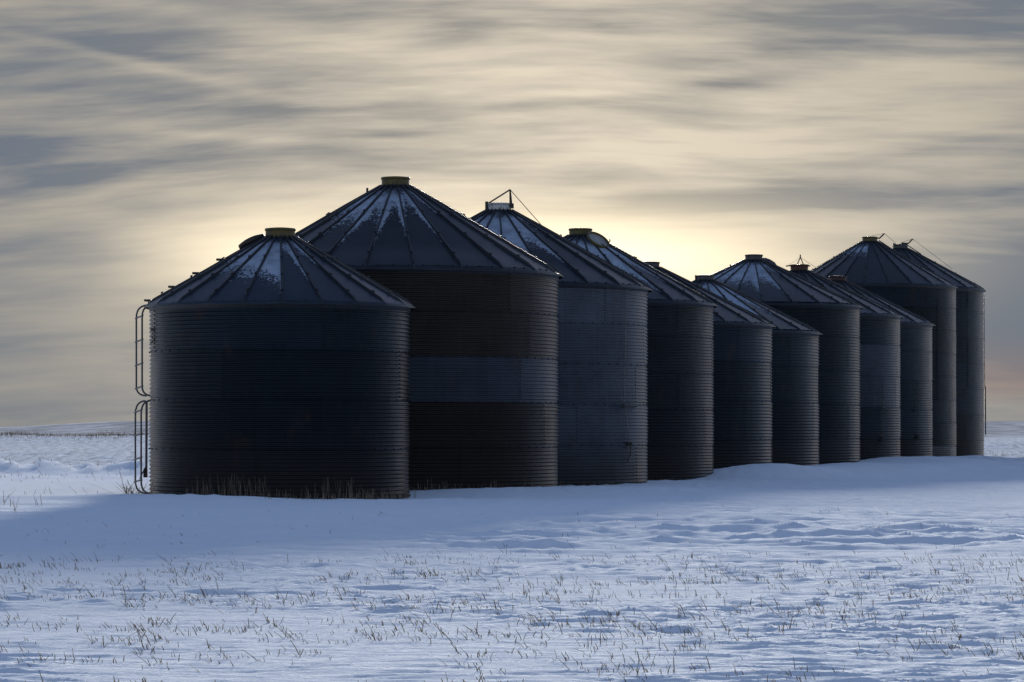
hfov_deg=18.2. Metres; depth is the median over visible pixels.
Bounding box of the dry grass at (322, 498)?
[3,475,669,509]
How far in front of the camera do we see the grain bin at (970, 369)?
165.37 m
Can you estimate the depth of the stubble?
27.45 m
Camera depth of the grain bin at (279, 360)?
72.30 m
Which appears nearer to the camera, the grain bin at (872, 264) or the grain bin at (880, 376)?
the grain bin at (880, 376)
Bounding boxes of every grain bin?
[134,227,415,498]
[295,176,563,490]
[470,189,651,485]
[564,228,717,479]
[644,261,775,468]
[691,275,821,465]
[710,254,862,463]
[786,255,902,459]
[810,233,958,456]
[828,276,934,456]
[892,239,985,455]
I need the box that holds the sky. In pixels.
[0,0,1023,426]
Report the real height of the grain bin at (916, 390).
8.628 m
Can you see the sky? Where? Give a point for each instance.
(142, 142)
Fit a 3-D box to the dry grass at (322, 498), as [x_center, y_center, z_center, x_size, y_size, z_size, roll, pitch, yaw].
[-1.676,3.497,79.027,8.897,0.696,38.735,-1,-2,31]
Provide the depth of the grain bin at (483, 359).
79.47 m
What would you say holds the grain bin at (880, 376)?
on the snow field
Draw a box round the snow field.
[0,421,1023,681]
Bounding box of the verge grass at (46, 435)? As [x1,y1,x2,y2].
[0,429,1023,480]
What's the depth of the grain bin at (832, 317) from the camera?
124.61 m
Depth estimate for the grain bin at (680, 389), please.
98.30 m
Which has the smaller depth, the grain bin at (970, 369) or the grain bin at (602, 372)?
the grain bin at (602, 372)
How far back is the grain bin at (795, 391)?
116.11 m
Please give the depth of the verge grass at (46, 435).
362.14 m
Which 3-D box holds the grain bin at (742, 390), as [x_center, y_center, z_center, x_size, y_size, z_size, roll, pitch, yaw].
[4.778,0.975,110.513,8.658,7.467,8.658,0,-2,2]
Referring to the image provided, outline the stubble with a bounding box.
[0,504,1023,681]

